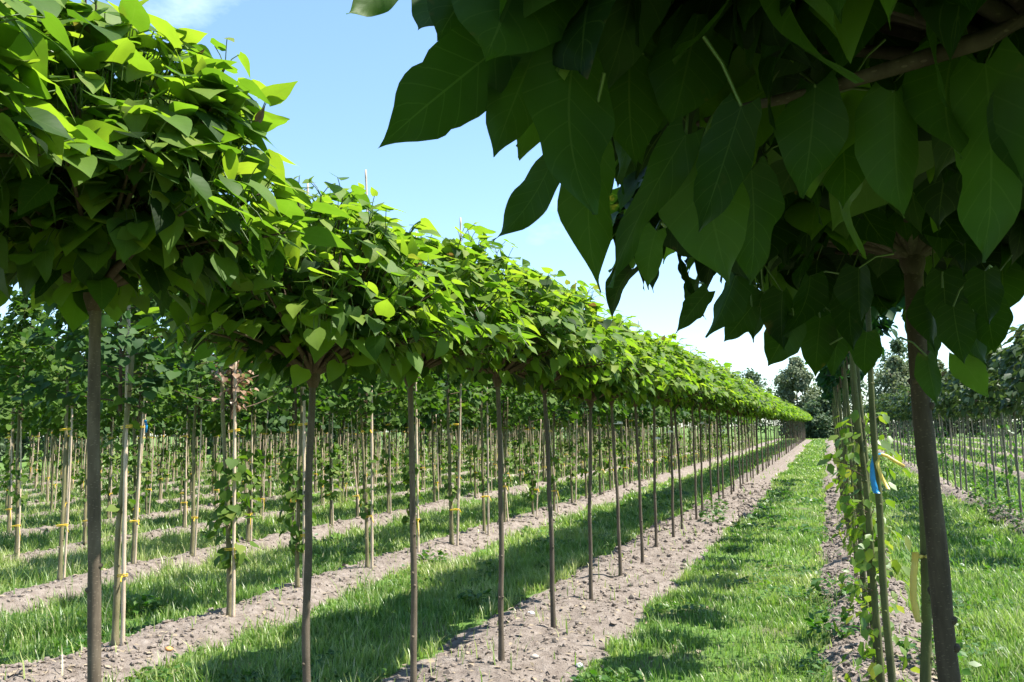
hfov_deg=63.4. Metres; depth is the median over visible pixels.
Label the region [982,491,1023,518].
weed
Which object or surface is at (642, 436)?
bamboo stake
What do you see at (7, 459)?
staked tree
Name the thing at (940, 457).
round headed tree
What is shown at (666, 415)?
staked tree
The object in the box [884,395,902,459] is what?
round headed tree
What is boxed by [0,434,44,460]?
hedge
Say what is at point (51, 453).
staked tree
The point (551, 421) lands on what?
staked tree
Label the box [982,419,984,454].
round headed tree
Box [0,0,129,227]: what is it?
catalpa tree
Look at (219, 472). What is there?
bamboo stake
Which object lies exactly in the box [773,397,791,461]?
catalpa tree
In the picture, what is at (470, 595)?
weed
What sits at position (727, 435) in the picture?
staked tree
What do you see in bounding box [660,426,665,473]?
bamboo stake
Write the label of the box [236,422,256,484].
staked tree
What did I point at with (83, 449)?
staked tree
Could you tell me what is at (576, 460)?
bamboo stake
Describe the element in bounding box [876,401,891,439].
round headed tree
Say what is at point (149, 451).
staked tree
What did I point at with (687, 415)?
staked tree
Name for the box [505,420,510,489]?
bamboo stake
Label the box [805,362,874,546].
slim tree
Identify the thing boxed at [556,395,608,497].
staked tree
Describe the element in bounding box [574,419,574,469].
bamboo stake
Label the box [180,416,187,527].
bamboo stake
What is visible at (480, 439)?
staked tree
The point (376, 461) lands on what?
bamboo stake
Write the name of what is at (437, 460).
bamboo stake
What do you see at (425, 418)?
staked tree
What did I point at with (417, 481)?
bamboo stake
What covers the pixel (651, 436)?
staked tree
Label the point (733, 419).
staked tree
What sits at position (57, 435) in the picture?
staked tree
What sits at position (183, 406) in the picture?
staked tree
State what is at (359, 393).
staked tree
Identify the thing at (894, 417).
round headed tree
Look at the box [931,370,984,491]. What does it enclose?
round headed tree
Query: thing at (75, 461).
bamboo stake
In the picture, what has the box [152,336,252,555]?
staked tree
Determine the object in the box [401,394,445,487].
staked tree
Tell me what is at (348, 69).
sky
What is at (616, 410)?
staked tree
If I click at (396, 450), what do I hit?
staked tree
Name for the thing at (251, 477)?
bamboo stake
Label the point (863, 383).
broadleaf tree
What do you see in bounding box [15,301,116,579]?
staked tree
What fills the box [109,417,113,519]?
bamboo stake
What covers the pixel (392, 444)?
staked tree
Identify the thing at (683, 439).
bamboo stake
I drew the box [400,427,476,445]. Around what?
hedge
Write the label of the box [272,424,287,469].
staked tree
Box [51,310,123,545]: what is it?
staked tree
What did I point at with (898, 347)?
broadleaf tree
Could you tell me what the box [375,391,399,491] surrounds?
staked tree
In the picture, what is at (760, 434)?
catalpa tree
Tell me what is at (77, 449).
staked tree
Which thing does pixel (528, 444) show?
staked tree
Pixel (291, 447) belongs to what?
bamboo stake
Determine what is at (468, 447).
staked tree
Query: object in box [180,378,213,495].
staked tree
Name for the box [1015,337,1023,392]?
round headed tree
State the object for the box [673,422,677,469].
bamboo stake
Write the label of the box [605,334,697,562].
catalpa tree
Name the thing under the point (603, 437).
staked tree
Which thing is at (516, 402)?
staked tree
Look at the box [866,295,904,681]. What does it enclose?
slim tree
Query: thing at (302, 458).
staked tree
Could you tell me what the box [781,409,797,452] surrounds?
catalpa tree
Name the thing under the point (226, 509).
staked tree
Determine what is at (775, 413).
catalpa tree
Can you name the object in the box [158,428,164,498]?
bamboo stake
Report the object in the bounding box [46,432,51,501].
bamboo stake
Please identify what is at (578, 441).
staked tree
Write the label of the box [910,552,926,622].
tag
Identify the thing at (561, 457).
staked tree
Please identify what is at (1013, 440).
round headed tree
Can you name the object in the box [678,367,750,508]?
catalpa tree
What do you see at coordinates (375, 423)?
staked tree
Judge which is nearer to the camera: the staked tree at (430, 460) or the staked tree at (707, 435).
the staked tree at (430, 460)
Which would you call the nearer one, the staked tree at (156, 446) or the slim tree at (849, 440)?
the slim tree at (849, 440)
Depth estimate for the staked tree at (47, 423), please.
14.50 m
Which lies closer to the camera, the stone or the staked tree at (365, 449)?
the stone
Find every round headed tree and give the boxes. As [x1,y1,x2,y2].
[864,407,879,449]
[875,395,885,440]
[876,394,897,451]
[876,397,890,452]
[876,400,893,449]
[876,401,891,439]
[876,419,882,450]
[880,393,898,453]
[884,393,901,456]
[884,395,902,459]
[885,396,904,462]
[886,389,915,466]
[887,385,912,463]
[889,388,911,465]
[891,390,914,445]
[894,389,916,462]
[900,387,911,413]
[900,394,910,413]
[904,396,938,455]
[909,372,951,483]
[909,395,947,479]
[909,406,942,449]
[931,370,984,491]
[931,377,956,486]
[935,374,988,497]
[935,414,951,454]
[938,368,987,489]
[947,417,963,456]
[948,380,1006,507]
[950,384,995,501]
[952,419,956,456]
[955,416,977,458]
[961,345,1022,512]
[962,417,970,458]
[964,416,975,461]
[970,414,981,461]
[973,355,1023,519]
[973,412,992,464]
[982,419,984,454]
[987,335,1023,480]
[993,324,1023,397]
[993,418,996,466]
[997,413,1011,466]
[999,412,1016,466]
[1002,382,1016,470]
[1003,414,1011,454]
[1010,405,1023,471]
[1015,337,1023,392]
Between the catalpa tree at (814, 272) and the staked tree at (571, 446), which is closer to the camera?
the catalpa tree at (814, 272)
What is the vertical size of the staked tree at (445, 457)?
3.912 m
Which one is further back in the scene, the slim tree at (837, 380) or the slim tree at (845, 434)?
the slim tree at (837, 380)
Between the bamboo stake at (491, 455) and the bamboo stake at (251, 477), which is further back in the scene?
the bamboo stake at (491, 455)
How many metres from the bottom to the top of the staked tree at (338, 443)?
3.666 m
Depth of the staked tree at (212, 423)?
14.90 m
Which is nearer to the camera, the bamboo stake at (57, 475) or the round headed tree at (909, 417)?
the bamboo stake at (57, 475)
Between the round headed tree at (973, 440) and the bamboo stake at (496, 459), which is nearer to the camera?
the bamboo stake at (496, 459)
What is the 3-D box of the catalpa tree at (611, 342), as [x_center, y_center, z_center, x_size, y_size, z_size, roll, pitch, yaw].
[0.284,0.884,6.942,1.599,3.056,1.625,-2,-6,6]
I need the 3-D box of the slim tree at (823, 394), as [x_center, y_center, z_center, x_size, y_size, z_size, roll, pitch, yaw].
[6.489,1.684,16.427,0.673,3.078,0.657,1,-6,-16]
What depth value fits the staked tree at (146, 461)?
16.28 m
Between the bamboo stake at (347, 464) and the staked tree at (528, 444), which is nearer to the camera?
the bamboo stake at (347, 464)
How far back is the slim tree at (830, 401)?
21.72 m
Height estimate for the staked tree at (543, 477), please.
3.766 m
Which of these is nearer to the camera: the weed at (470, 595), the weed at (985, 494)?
the weed at (470, 595)
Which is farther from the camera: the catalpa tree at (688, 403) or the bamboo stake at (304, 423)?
the catalpa tree at (688, 403)
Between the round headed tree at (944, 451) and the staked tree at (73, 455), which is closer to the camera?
the round headed tree at (944, 451)
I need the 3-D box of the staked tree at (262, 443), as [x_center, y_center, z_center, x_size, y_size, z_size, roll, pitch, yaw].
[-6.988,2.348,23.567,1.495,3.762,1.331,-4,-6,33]
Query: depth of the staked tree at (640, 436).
22.95 m
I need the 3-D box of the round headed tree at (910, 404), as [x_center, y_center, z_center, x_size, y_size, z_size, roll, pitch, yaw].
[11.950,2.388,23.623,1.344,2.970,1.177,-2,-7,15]
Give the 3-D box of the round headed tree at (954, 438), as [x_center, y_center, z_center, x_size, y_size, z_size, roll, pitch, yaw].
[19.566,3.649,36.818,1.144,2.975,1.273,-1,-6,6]
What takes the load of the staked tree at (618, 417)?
on the ground at (562, 669)
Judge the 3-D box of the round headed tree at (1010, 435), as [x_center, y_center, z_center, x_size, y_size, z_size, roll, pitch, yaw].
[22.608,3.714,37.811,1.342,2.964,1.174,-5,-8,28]
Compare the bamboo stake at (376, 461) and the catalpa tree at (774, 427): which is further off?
the catalpa tree at (774, 427)
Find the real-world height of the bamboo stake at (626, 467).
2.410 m
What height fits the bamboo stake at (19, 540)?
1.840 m
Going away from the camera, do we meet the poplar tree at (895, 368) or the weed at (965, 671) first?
the weed at (965, 671)
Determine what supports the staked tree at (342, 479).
on the ground at (562, 669)
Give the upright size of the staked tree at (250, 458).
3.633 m
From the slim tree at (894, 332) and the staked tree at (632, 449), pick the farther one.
the staked tree at (632, 449)
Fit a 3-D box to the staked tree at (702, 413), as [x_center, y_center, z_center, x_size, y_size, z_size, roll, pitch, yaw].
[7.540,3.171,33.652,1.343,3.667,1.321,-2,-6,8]
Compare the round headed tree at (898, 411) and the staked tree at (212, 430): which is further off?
the round headed tree at (898, 411)
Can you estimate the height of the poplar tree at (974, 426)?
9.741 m
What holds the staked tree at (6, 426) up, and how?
on the ground at (562, 669)
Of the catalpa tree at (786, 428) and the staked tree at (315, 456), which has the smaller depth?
the staked tree at (315, 456)
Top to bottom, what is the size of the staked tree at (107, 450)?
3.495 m
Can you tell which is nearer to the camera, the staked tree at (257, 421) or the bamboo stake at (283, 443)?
the staked tree at (257, 421)
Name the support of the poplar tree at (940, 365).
on the ground at (562, 669)
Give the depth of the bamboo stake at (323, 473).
17.49 m
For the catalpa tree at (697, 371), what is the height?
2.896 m
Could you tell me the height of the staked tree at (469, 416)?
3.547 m
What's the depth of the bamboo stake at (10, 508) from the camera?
13.45 m
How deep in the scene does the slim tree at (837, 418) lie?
17.82 m
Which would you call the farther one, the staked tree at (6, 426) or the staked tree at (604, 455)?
the staked tree at (604, 455)
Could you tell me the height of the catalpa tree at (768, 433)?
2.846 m
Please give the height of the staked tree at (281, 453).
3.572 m
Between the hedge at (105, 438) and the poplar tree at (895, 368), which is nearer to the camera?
the hedge at (105, 438)
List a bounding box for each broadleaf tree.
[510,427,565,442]
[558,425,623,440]
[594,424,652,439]
[696,423,730,434]
[732,368,778,436]
[795,396,836,438]
[834,380,867,434]
[867,336,910,428]
[1006,418,1023,435]
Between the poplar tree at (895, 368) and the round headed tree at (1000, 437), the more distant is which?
the poplar tree at (895, 368)
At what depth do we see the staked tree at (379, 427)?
24.51 m
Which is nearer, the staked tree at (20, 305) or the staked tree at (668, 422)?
the staked tree at (20, 305)
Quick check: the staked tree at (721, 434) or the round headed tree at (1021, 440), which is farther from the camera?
the staked tree at (721, 434)
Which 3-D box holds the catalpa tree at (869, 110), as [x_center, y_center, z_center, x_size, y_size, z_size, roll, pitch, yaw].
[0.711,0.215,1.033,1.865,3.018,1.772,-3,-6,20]
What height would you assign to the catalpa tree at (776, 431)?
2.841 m
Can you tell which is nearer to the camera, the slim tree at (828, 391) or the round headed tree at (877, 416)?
the slim tree at (828, 391)
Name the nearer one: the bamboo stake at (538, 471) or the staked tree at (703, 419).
the bamboo stake at (538, 471)
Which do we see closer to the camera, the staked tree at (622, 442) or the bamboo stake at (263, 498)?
the bamboo stake at (263, 498)
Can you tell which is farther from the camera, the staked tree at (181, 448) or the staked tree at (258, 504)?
the staked tree at (181, 448)
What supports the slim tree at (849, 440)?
on the ground at (562, 669)
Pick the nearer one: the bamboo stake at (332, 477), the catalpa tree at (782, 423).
the bamboo stake at (332, 477)
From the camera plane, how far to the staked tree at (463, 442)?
42.50 m
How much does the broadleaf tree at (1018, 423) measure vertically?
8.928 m
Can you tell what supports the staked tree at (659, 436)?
on the ground at (562, 669)
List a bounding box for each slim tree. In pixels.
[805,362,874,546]
[814,383,831,398]
[815,372,860,519]
[816,305,920,681]
[816,371,864,531]
[817,384,841,495]
[818,371,850,523]
[819,390,838,468]
[821,387,838,409]
[823,358,857,550]
[823,367,860,529]
[825,312,908,648]
[827,398,837,477]
[833,319,891,629]
[838,317,897,602]
[838,353,875,587]
[839,356,875,574]
[856,307,902,680]
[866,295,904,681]
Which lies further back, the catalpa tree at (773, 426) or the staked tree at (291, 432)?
the catalpa tree at (773, 426)
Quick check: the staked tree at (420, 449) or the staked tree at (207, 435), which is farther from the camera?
the staked tree at (207, 435)
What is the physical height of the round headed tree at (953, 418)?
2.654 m
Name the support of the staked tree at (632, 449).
on the ground at (562, 669)
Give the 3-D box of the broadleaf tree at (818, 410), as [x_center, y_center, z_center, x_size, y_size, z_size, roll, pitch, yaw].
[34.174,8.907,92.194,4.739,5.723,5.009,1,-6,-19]
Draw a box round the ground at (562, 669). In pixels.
[0,421,1023,681]
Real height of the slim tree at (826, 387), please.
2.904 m
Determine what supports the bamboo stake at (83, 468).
on the ground at (562, 669)
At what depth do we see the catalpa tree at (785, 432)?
45.69 m
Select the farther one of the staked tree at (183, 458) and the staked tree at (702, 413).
the staked tree at (702, 413)
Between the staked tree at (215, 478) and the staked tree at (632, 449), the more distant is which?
the staked tree at (632, 449)
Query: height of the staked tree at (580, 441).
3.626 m
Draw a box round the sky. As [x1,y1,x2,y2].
[0,0,1023,437]
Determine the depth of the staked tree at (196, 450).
27.99 m
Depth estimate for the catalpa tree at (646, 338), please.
9.01 m
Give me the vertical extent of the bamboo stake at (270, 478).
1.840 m
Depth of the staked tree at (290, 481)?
12.42 m
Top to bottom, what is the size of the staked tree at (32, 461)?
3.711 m
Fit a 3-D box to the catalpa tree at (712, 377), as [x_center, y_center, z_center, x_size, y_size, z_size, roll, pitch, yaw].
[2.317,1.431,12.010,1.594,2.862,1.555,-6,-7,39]
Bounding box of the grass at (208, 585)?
[0,435,1023,681]
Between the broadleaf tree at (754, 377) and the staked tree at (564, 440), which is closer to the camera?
the staked tree at (564, 440)
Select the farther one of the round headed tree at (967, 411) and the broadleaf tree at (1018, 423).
the broadleaf tree at (1018, 423)
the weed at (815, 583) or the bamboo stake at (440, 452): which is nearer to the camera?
the weed at (815, 583)
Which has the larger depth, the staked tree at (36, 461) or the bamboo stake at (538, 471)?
the staked tree at (36, 461)
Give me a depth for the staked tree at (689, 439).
31.39 m
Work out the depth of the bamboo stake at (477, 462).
18.73 m
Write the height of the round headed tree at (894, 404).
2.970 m
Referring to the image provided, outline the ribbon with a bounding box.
[870,453,904,492]
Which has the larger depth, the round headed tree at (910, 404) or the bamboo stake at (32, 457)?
the bamboo stake at (32, 457)
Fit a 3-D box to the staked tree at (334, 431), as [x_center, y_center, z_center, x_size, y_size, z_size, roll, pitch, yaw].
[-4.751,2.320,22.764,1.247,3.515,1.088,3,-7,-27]
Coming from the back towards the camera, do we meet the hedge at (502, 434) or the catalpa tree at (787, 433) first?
the hedge at (502, 434)
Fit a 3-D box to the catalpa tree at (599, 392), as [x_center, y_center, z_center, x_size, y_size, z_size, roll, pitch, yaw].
[0.742,1.090,7.994,1.589,2.865,1.501,0,-6,-3]
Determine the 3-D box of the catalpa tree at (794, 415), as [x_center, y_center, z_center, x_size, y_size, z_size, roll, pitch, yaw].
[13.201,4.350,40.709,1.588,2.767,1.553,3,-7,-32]
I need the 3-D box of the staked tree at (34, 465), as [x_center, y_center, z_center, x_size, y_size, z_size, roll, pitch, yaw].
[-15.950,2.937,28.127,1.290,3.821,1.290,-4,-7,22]
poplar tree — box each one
[864,354,913,437]
[933,359,961,437]
[958,418,1013,437]
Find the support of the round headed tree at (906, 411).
on the ground at (562, 669)
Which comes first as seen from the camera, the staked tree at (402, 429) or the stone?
the stone
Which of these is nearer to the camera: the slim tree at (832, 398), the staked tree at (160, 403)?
the staked tree at (160, 403)
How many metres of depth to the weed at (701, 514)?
13.68 m
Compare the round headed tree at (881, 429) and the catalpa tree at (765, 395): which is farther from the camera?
the round headed tree at (881, 429)
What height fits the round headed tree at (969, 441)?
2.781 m
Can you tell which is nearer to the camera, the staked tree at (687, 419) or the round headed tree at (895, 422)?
the staked tree at (687, 419)
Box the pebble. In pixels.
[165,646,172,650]
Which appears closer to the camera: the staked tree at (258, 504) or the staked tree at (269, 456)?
the staked tree at (258, 504)
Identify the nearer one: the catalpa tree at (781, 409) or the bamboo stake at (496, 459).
the bamboo stake at (496, 459)
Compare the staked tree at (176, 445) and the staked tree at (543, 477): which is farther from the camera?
the staked tree at (176, 445)
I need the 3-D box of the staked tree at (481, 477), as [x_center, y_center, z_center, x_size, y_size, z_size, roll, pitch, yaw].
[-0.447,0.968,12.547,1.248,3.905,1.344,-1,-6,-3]
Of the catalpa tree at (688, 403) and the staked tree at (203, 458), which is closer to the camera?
the catalpa tree at (688, 403)
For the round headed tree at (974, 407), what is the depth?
14.78 m
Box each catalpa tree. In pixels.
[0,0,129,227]
[0,0,357,681]
[134,172,480,681]
[330,212,545,681]
[346,0,1023,292]
[442,239,604,660]
[507,279,638,628]
[523,309,670,600]
[559,315,673,575]
[605,164,1023,681]
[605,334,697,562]
[617,332,717,546]
[646,357,722,528]
[647,343,725,536]
[669,351,739,519]
[676,361,740,511]
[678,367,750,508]
[712,374,759,498]
[713,364,755,502]
[720,375,762,494]
[723,378,769,486]
[724,379,763,491]
[724,383,770,483]
[731,388,772,481]
[742,396,782,469]
[745,389,770,478]
[748,400,779,473]
[751,385,777,477]
[754,398,788,464]
[755,389,780,474]
[758,393,787,468]
[759,391,783,470]
[766,394,788,466]
[768,401,788,465]
[772,405,792,459]
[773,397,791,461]
[774,403,791,453]
[774,406,790,458]
[777,400,794,455]
[780,405,797,456]
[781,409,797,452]
[782,400,797,454]
[784,404,796,453]
[785,402,799,453]
[786,408,799,452]
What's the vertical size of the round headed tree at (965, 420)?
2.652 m
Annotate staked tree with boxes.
[0,290,65,554]
[0,318,56,532]
[0,319,32,514]
[0,355,38,507]
[3,280,227,645]
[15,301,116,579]
[22,349,84,510]
[24,432,35,478]
[26,431,35,475]
[28,432,52,488]
[30,334,105,526]
[32,430,51,468]
[33,361,69,500]
[40,427,51,492]
[48,435,61,469]
[49,435,60,477]
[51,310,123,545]
[52,430,77,480]
[56,431,68,487]
[68,431,81,491]
[72,439,81,476]
[73,381,85,495]
[76,327,140,518]
[76,354,122,438]
[76,435,84,479]
[100,280,196,563]
[100,413,153,487]
[100,418,131,479]
[100,432,113,475]
[102,292,179,528]
[104,437,108,476]
[114,404,159,459]
[114,436,121,480]
[120,423,143,472]
[122,336,177,513]
[136,428,150,457]
[140,407,162,484]
[144,359,188,499]
[151,342,217,526]
[151,412,181,489]
[151,433,157,469]
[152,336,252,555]
[154,403,160,474]
[161,428,181,480]
[162,356,212,509]
[165,432,174,469]
[171,429,182,477]
[173,432,185,471]
[176,340,285,616]
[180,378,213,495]
[182,430,202,478]
[190,363,237,506]
[196,362,262,499]
[198,432,229,475]
[198,436,205,470]
[203,387,236,493]
[215,361,298,541]
[215,371,268,492]
[227,385,291,516]
[230,422,245,468]
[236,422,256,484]
[239,423,268,472]
[244,408,291,496]
[246,361,346,587]
[247,440,250,470]
[249,379,320,526]
[256,423,281,488]
[258,425,290,478]
[261,383,320,505]
[268,423,288,483]
[272,423,287,463]
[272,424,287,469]
[288,387,344,506]
[296,441,302,474]
[306,370,362,524]
[313,415,328,491]
[315,368,429,567]
[317,423,327,480]
[321,375,369,500]
[323,417,353,488]
[334,373,388,516]
[334,422,342,478]
[335,401,387,498]
[336,408,374,478]
[342,422,352,470]
[359,430,368,467]
[360,423,380,465]
[362,374,421,512]
[365,414,387,483]
[368,369,449,528]
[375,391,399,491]
[378,415,402,479]
[380,427,385,468]
[385,372,452,487]
[386,401,430,490]
[393,428,396,472]
[394,427,405,466]
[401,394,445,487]
[413,369,491,544]
[413,374,458,501]
[419,420,433,476]
[424,428,430,462]
[425,420,441,475]
[429,393,457,485]
[434,375,483,498]
[436,424,445,462]
[440,372,514,533]
[443,415,465,482]
[443,424,455,461]
[451,426,468,464]
[453,386,495,495]
[453,416,473,481]
[462,429,466,459]
[468,387,510,492]
[471,390,495,466]
[473,378,539,521]
[484,388,524,489]
[488,400,505,476]
[491,411,510,473]
[502,395,537,484]
[502,413,530,473]
[504,389,556,516]
[508,423,522,452]
[511,422,538,469]
[515,391,584,510]
[516,404,542,464]
[516,421,542,460]
[525,398,560,480]
[534,425,540,451]
[537,420,545,468]
[546,393,597,502]
[548,400,563,475]
[555,399,567,477]
[555,424,561,457]
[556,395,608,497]
[557,401,588,470]
[561,421,575,457]
[561,427,566,465]
[570,399,623,494]
[571,419,598,467]
[575,423,581,462]
[592,417,601,469]
[593,398,628,489]
[597,418,609,467]
[600,422,609,457]
[601,399,638,487]
[614,399,652,483]
[617,417,633,462]
[623,413,639,464]
[629,401,662,479]
[630,419,638,463]
[632,405,655,467]
[645,421,650,450]
[649,405,673,463]
[650,406,680,473]
[650,421,652,459]
[656,419,661,457]
[661,408,689,469]
[664,405,689,472]
[673,408,698,467]
[673,409,695,456]
[680,410,702,465]
[682,410,710,460]
[695,411,712,462]
[698,411,715,461]
[703,413,721,460]
[707,413,718,449]
[710,413,726,457]
[712,412,729,448]
[712,414,729,456]
[720,418,736,455]
[721,415,734,454]
[725,415,736,453]
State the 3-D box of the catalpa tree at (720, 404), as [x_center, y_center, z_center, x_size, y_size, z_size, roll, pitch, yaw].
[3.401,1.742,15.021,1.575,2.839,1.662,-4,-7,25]
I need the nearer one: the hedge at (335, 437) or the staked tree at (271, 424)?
the staked tree at (271, 424)
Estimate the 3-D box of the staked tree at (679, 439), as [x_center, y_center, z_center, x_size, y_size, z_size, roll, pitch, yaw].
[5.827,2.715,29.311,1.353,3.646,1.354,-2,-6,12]
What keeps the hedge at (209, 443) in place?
on the ground at (562, 669)
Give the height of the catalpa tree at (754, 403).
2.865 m
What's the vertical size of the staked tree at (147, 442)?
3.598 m
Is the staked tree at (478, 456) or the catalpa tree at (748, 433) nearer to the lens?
the staked tree at (478, 456)
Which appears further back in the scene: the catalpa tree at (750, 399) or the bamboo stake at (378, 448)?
the bamboo stake at (378, 448)
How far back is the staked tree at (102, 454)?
24.35 m
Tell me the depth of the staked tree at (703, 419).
34.50 m
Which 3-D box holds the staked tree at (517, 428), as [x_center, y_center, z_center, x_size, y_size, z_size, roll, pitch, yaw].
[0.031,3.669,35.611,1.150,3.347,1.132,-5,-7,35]
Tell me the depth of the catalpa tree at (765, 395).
25.34 m
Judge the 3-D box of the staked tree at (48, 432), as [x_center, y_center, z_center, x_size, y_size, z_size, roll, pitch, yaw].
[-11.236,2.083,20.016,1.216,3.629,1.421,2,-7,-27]
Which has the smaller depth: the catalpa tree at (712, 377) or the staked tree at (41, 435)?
the catalpa tree at (712, 377)
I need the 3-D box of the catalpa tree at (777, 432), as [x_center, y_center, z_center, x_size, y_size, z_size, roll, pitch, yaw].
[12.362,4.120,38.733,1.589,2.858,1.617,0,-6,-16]
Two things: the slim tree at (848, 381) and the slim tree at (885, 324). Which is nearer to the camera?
the slim tree at (885, 324)
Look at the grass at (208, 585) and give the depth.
9.34 m
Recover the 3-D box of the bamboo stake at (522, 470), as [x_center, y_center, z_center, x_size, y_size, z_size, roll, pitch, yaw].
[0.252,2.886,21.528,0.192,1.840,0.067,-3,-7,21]
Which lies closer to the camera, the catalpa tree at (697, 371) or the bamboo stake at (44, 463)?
the catalpa tree at (697, 371)
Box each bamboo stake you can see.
[4,397,12,534]
[13,420,21,556]
[30,436,33,479]
[34,432,39,488]
[43,436,46,490]
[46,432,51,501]
[52,433,60,511]
[56,408,72,579]
[65,420,70,517]
[71,436,76,491]
[81,439,86,499]
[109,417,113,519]
[117,305,132,645]
[130,364,147,563]
[133,401,146,514]
[144,424,154,514]
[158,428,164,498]
[166,434,170,482]
[172,435,174,481]
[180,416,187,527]
[191,419,201,556]
[213,434,220,507]
[224,362,240,616]
[228,426,230,489]
[241,427,246,491]
[247,413,252,540]
[260,411,268,517]
[267,429,270,497]
[281,425,284,472]
[287,429,291,501]
[289,392,297,520]
[297,183,308,586]
[313,432,316,492]
[321,426,324,507]
[326,413,335,525]
[343,423,348,501]
[350,411,360,518]
[361,170,373,568]
[366,435,367,479]
[373,428,377,479]
[378,430,378,468]
[386,412,391,513]
[414,414,419,491]
[415,231,419,552]
[420,429,425,487]
[433,416,438,502]
[440,423,441,483]
[449,217,461,545]
[474,424,478,497]
[480,387,490,535]
[485,404,491,492]
[493,441,497,477]
[502,435,508,521]
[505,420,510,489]
[519,424,524,485]
[532,416,534,480]
[534,419,540,516]
[543,425,545,473]
[548,419,559,512]
[560,421,565,477]
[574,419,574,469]
[575,281,577,502]
[586,403,588,478]
[597,416,604,494]
[609,429,613,489]
[623,402,628,487]
[629,419,634,482]
[638,319,643,480]
[646,440,649,479]
[655,423,657,476]
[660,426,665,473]
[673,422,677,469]
[682,424,683,464]
[704,418,705,461]
[918,274,933,681]
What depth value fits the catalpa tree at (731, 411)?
20.18 m
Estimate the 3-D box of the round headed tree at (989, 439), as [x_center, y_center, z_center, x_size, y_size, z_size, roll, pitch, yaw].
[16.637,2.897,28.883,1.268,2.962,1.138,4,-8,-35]
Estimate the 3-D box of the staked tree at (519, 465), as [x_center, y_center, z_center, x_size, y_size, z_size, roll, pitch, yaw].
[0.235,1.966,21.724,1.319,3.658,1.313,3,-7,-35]
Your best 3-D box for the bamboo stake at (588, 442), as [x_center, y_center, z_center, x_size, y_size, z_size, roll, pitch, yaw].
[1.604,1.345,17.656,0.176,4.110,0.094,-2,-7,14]
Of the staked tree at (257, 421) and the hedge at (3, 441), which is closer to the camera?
the staked tree at (257, 421)
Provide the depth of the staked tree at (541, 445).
31.19 m
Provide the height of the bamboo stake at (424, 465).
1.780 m
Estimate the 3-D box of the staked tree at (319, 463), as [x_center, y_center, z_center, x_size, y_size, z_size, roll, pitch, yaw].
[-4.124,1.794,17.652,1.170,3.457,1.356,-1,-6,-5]
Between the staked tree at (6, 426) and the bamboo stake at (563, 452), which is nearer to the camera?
the staked tree at (6, 426)
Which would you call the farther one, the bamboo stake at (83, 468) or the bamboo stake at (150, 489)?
the bamboo stake at (83, 468)
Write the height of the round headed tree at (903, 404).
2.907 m
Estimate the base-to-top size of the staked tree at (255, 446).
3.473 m
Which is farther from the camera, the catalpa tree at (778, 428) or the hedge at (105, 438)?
the hedge at (105, 438)
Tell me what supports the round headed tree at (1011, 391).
on the ground at (562, 669)
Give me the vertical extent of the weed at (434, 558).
0.223 m
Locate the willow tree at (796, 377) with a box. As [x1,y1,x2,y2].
[774,355,821,437]
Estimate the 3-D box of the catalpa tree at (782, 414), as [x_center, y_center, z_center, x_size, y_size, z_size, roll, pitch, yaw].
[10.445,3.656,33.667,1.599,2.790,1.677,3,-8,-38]
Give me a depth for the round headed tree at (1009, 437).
25.85 m
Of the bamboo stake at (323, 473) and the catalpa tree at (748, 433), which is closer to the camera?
the bamboo stake at (323, 473)
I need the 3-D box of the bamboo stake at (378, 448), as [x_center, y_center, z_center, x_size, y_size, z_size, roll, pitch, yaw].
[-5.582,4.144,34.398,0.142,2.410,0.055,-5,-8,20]
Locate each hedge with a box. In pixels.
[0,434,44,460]
[4,433,132,459]
[26,416,755,468]
[169,434,278,454]
[258,428,334,452]
[318,431,382,449]
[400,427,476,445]
[466,428,535,443]
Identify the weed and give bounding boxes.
[120,590,162,614]
[417,548,448,563]
[456,589,491,607]
[698,509,727,522]
[699,495,728,511]
[803,610,860,638]
[810,573,861,600]
[894,629,980,674]
[964,477,1012,507]
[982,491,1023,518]
[1008,509,1023,530]
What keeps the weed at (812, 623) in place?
on the ground at (562, 669)
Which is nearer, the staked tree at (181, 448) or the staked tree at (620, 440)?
the staked tree at (620, 440)
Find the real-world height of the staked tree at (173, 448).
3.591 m
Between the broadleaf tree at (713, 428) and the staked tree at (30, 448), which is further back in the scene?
the broadleaf tree at (713, 428)
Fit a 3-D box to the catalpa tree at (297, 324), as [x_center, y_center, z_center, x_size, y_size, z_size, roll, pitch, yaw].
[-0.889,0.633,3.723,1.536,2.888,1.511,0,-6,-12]
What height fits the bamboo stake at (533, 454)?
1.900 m
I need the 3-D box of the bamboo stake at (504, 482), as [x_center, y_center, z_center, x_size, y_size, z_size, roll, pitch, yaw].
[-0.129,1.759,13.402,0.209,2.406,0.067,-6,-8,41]
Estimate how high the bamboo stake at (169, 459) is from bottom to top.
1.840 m
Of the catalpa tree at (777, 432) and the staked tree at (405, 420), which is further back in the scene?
the catalpa tree at (777, 432)
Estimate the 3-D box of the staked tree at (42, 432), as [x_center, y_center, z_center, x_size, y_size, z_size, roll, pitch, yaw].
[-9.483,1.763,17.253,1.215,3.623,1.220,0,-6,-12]
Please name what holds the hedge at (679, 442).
on the ground at (562, 669)
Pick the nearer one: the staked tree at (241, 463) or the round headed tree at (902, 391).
the staked tree at (241, 463)
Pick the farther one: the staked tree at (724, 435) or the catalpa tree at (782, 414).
the staked tree at (724, 435)
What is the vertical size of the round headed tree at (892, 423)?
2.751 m

